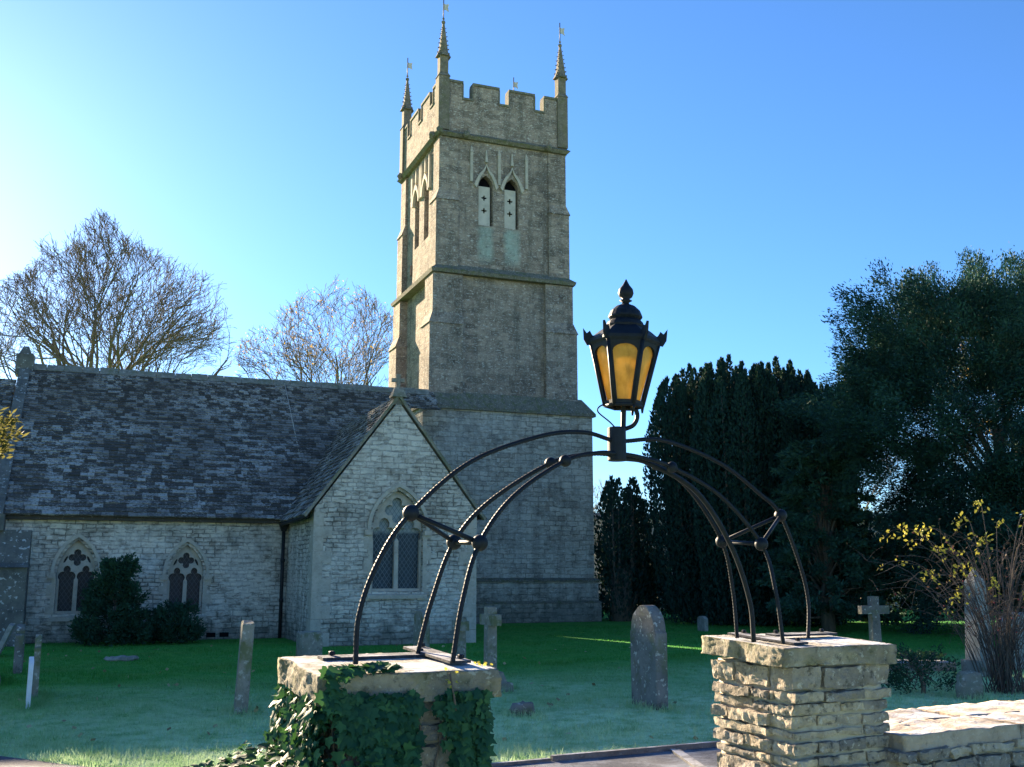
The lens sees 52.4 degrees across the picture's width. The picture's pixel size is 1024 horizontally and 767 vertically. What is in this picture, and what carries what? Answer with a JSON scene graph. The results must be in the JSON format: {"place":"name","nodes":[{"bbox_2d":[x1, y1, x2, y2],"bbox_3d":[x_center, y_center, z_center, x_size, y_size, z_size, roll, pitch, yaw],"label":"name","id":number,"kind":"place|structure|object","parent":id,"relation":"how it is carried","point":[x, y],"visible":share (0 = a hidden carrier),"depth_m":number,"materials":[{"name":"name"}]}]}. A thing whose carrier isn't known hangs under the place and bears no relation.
{"place":"outdoors","nodes":[
{"label":"outdoors","id":0,"kind":"place"},
{"bbox_2d":[0,747,721,766],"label":"path","id":1,"kind":"structure","parent":0,"point":[705,757],"depth_m":9.18,"materials":[{"name":"grey asphalt"}]},
{"bbox_2d":[550,740,721,760],"bbox_3d":[2.375,3.511,10.177,4.499,0.080,0.050,5,-11,-25],"label":"edging board","id":2,"kind":"object","parent":1,"relation":"on","point":[614,752],"visible":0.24,"depth_m":9.54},
{"bbox_2d":[6,644,995,743],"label":"fallen leaves","id":3,"kind":"object","parent":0,"point":[245,742],"visible":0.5,"depth_m":12.98,"materials":[{"name":"plant"}]},
{"bbox_2d":[0,609,1023,766],"bbox_3d":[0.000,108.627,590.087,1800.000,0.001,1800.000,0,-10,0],"label":"ground","id":4,"kind":"structure","parent":0,"point":[605,622],"depth_m":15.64,"materials":[{"name":"green plant"}]},
{"bbox_2d":[0,623,14,654],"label":"headstone","id":5,"kind":"object","parent":4,"relation":"on","point":[7,634],"visible":1,"depth_m":20.51,"materials":[{"name":"stone"}]},
{"bbox_2d":[0,407,29,458],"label":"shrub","id":6,"kind":"object","parent":4,"relation":"on","point":[10,421],"visible":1,"depth_m":12.19,"materials":[{"name":"yellow plant"}]},
{"bbox_2d":[12,624,25,673],"bbox_3d":[-8.280,4.524,17.473,0.139,0.931,0.688,4,-11,-23],"label":"headstone","id":7,"kind":"object","parent":4,"relation":"on","point":[20,635],"visible":0.86,"depth_m":17.19,"materials":[{"name":"stone"}]},
{"bbox_2d":[25,656,33,708],"bbox_3d":[-6.060,3.816,13.060,0.063,0.750,0.607,5,-11,-24],"label":"headstone","id":8,"kind":"object","parent":4,"relation":"on","point":[30,678],"visible":0.83,"depth_m":12.81,"materials":[{"name":"white stone"}]},
{"bbox_2d":[0,309,61,372],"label":"bare tree","id":9,"kind":"object","parent":4,"relation":"on","point":[16,346],"visible":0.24,"depth_m":56.78,"materials":[{"name":"brown plant"}]},
{"bbox_2d":[31,634,41,697],"bbox_3d":[-6.420,3.880,14.033,0.086,0.974,0.606,5,-11,-24],"label":"headstone","id":10,"kind":"object","parent":4,"relation":"on","point":[37,658],"visible":0.81,"depth_m":13.79,"materials":[{"name":"stone"}]},
{"bbox_2d":[67,551,163,646],"bbox_3d":[-9.176,5.057,24.027,2.070,2.329,1.805,8,-13,-38],"label":"shrub","id":11,"kind":"object","parent":4,"relation":"on","point":[116,586],"visible":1,"depth_m":23.84,"materials":[{"name":"green plant"}]},
{"bbox_2d":[0,208,236,386],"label":"bare tree","id":12,"kind":"object","parent":4,"relation":"on","point":[174,338],"visible":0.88,"depth_m":49.89,"materials":[{"name":"brown plant"}]},
{"bbox_2d":[103,655,137,660],"bbox_3d":[-7.399,5.213,19.675,0.626,0.127,0.354,0,-10,0],"label":"stone","id":13,"kind":"object","parent":4,"relation":"on","point":[121,658],"visible":0.93,"depth_m":19.54,"materials":[{"name":"grey stone"}]},
{"bbox_2d":[145,599,206,643],"bbox_3d":[-7.940,5.677,24.460,1.567,1.267,1.537,0,-10,0],"label":"shrub","id":14,"kind":"object","parent":4,"relation":"on","point":[167,628],"visible":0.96,"depth_m":24.23,"materials":[{"name":"green plant"}]},
{"bbox_2d":[233,620,254,714],"bbox_3d":[-3.237,3.480,12.543,0.216,1.228,0.528,3,-11,-15],"label":"headstone","id":15,"kind":"object","parent":4,"relation":"on","point":[241,694],"visible":0.7,"depth_m":12.34,"materials":[{"name":"stone"}]},
{"bbox_2d":[0,0,601,646],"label":"church","id":16,"kind":"structure","parent":4,"relation":"on","point":[270,508],"depth_m":29.57,"materials":[{"name":"stone"}]},
{"bbox_2d":[296,631,322,655],"bbox_3d":[-3.600,4.782,18.440,0.406,0.774,0.448,4,-11,-21],"label":"headstone","id":17,"kind":"object","parent":4,"relation":"on","point":[309,643],"visible":0.67,"depth_m":18.28,"materials":[{"name":"stone"}]},
{"bbox_2d":[233,274,392,386],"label":"bare tree","id":18,"kind":"object","parent":4,"relation":"on","point":[318,355],"visible":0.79,"depth_m":60.09,"materials":[{"name":"brown plant"}]},
{"bbox_2d":[278,653,499,766],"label":"gate pillar","id":19,"kind":"structure","parent":4,"relation":"on","point":[425,677],"depth_m":3.67,"materials":[{"name":"stone"}]},
{"bbox_2d":[183,660,496,766],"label":"ivy","id":20,"kind":"object","parent":19,"relation":"attached to","point":[380,730],"visible":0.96,"depth_m":3.55,"materials":[{"name":"green plant"}]},
{"bbox_2d":[317,426,836,663],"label":"lamp arch","id":21,"kind":"structure","parent":19,"relation":"on","point":[616,439],"depth_m":4.50,"materials":[{"name":"black metal"}]},
{"bbox_2d":[583,279,667,430],"bbox_3d":[0.512,-0.125,4.728,0.384,0.722,0.338,1,-10,5],"label":"lantern","id":22,"kind":"object","parent":21,"relation":"on","point":[625,343],"visible":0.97,"depth_m":4.66,"materials":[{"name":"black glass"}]},
{"bbox_2d":[413,610,429,647],"bbox_3d":[-1.660,4.720,19.066,0.123,1.113,0.687,4,-11,-21],"label":"headstone","id":23,"kind":"object","parent":4,"relation":"on","point":[418,619],"visible":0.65,"depth_m":19.04,"materials":[{"name":"stone"}]},
{"bbox_2d":[452,618,468,657],"bbox_3d":[-0.840,4.327,16.899,0.500,1.012,0.640,4,-11,-21],"label":"stone cross","id":24,"kind":"object","parent":4,"relation":"on","point":[464,628],"visible":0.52,"depth_m":16.83,"materials":[{"name":"grey stone"}]},
{"bbox_2d":[480,607,513,691],"bbox_3d":[-0.310,3.832,14.855,0.500,1.258,0.640,4,-11,-21],"label":"stone cross","id":25,"kind":"object","parent":4,"relation":"on","point":[490,619],"visible":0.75,"depth_m":14.79,"materials":[{"name":"grey stone"}]},
{"bbox_2d":[491,758,550,766],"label":"edging board","id":26,"kind":"object","parent":4,"relation":"on","point":[515,762],"visible":0.43,"depth_m":9.06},
{"bbox_2d":[511,700,534,716],"bbox_3d":[0.129,3.814,12.173,0.279,0.199,0.227,0,-10,0],"label":"stone","id":27,"kind":"object","parent":4,"relation":"on","point":[524,706],"visible":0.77,"depth_m":12.09,"materials":[{"name":"grey stone"}]},
{"bbox_2d":[593,479,604,512],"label":"bare tree","id":28,"kind":"object","parent":4,"relation":"on","point":[595,495],"visible":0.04,"depth_m":74.75,"materials":[{"name":"brown plant"}]},
{"bbox_2d":[594,475,661,621],"bbox_3d":[4.084,5.813,36.263,2.459,5.195,2.522,0,-10,0],"label":"yew tree","id":29,"kind":"object","parent":4,"relation":"on","point":[626,575],"visible":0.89,"depth_m":35.75,"materials":[{"name":"green plant"}]},
{"bbox_2d":[594,534,704,616],"bbox_3d":[4.886,6.960,37.832,4.695,3.514,3.832,0,-10,0],"label":"hedge","id":30,"kind":"object","parent":4,"relation":"on","point":[652,585],"visible":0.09,"depth_m":37.26,"materials":[{"name":"green plant"}]},
{"bbox_2d":[631,605,668,709],"bbox_3d":[1.716,3.485,13.017,0.178,1.391,0.666,4,-11,-21],"label":"headstone","id":31,"kind":"object","parent":4,"relation":"on","point":[649,673],"visible":0.89,"depth_m":12.87,"materials":[{"name":"stone"}]},
{"bbox_2d":[670,749,705,766],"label":"edging board","id":32,"kind":"object","parent":4,"relation":"on","point":[686,758],"visible":0.78,"depth_m":9.25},
{"bbox_2d":[697,616,707,630],"bbox_3d":[5.422,6.894,29.543,0.125,0.572,0.404,4,-11,-21],"label":"headstone","id":33,"kind":"object","parent":4,"relation":"on","point":[702,623],"visible":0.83,"depth_m":29.47,"materials":[{"name":"stone"}]},
{"bbox_2d":[642,353,863,626],"bbox_3d":[7.937,3.534,34.482,7.246,9.045,5.935,0,-10,0],"label":"yew tree","id":34,"kind":"object","parent":4,"relation":"on","point":[733,419],"visible":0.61,"depth_m":32.85,"materials":[{"name":"green plant"}]},
{"bbox_2d":[700,634,897,766],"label":"gate pillar","id":35,"kind":"structure","parent":4,"relation":"on","point":[817,701],"depth_m":4.99,"materials":[{"name":"stone"}]},
{"bbox_2d":[594,513,1020,609],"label":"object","id":36,"kind":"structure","parent":4,"relation":"on","point":[595,536],"depth_m":46.66,"materials":[{"name":"plant"}]},
{"bbox_2d":[752,435,909,631],"bbox_3d":[8.830,4.306,29.587,3.950,5.788,4.024,-10,-14,44],"label":"conifer","id":37,"kind":"object","parent":4,"relation":"on","point":[807,470],"visible":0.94,"depth_m":29.20,"materials":[{"name":"green plant"}]},
{"bbox_2d":[858,596,889,642],"bbox_3d":[6.800,4.649,19.483,0.580,1.300,0.136,3,-11,-14],"label":"stone cross","id":38,"kind":"object","parent":4,"relation":"on","point":[873,609],"visible":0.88,"depth_m":19.47,"materials":[{"name":"grey stone"}]},
{"bbox_2d":[865,445,899,509],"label":"bare tree","id":39,"kind":"object","parent":4,"relation":"on","point":[880,483],"visible":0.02,"depth_m":51.81,"materials":[{"name":"brown plant"}]},
{"bbox_2d":[844,502,931,621],"bbox_3d":[11.925,6.021,35.554,6.039,4.547,4.010,0,-10,0],"label":"hedge","id":40,"kind":"object","parent":4,"relation":"on","point":[889,601],"visible":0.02,"depth_m":34.94,"materials":[{"name":"green plant"}]},
{"bbox_2d":[775,240,1023,633],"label":"yew tree","id":41,"kind":"object","parent":4,"relation":"on","point":[871,403],"visible":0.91,"depth_m":26.25,"materials":[{"name":"green plant"}]},
{"bbox_2d":[880,642,961,694],"bbox_3d":[5.635,4.053,14.455,1.284,0.892,1.061,2,-10,-11],"label":"shrub","id":42,"kind":"object","parent":4,"relation":"on","point":[900,675],"visible":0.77,"depth_m":14.35,"materials":[{"name":"green plant"}]},
{"bbox_2d":[886,649,956,671],"bbox_3d":[6.851,4.778,17.923,1.300,0.389,0.726,1,-10,-8],"label":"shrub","id":43,"kind":"object","parent":4,"relation":"on","point":[941,654],"visible":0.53,"depth_m":17.71,"materials":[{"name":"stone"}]},
{"bbox_2d":[846,499,1023,695],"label":"rose bush","id":44,"kind":"object","parent":4,"relation":"on","point":[1001,673],"visible":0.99,"depth_m":14.56,"materials":[{"name":"yellow plant"}]},
{"bbox_2d":[883,699,1023,766],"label":"boundary wall","id":45,"kind":"structure","parent":4,"relation":"on","point":[984,734],"depth_m":5.31,"materials":[{"name":"stone"}]},
{"bbox_2d":[890,515,1019,624],"bbox_3d":[16.847,5.645,33.182,9.987,4.438,3.935,0,-10,0],"label":"hedge","id":46,"kind":"object","parent":4,"relation":"on","point":[909,604],"visible":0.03,"depth_m":32.45,"materials":[{"name":"green plant"}]},
{"bbox_2d":[955,670,983,699],"bbox_3d":[6.052,4.013,13.753,0.350,0.429,0.248,0,-10,0],"label":"stone","id":47,"kind":"object","parent":4,"relation":"on","point":[968,683],"visible":0.79,"depth_m":13.67,"materials":[{"name":"grey stone"}]},
{"bbox_2d":[961,568,996,676],"bbox_3d":[7.600,3.930,16.971,0.420,1.820,0.420,4,-11,-21],"label":"obelisk","id":48,"kind":"object","parent":4,"relation":"on","point":[966,663],"visible":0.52,"depth_m":16.89,"materials":[{"name":"stone"}]},
{"bbox_2d":[997,612,1023,668],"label":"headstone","id":49,"kind":"object","parent":4,"relation":"on","point":[1022,653],"visible":0.09,"depth_m":17.96,"materials":[{"name":"stone"}]},
{"bbox_2d":[0,0,1023,514],"label":"sky","id":50,"kind":"structure","parent":0,"point":[737,163],"materials":[{"name":"blue"}]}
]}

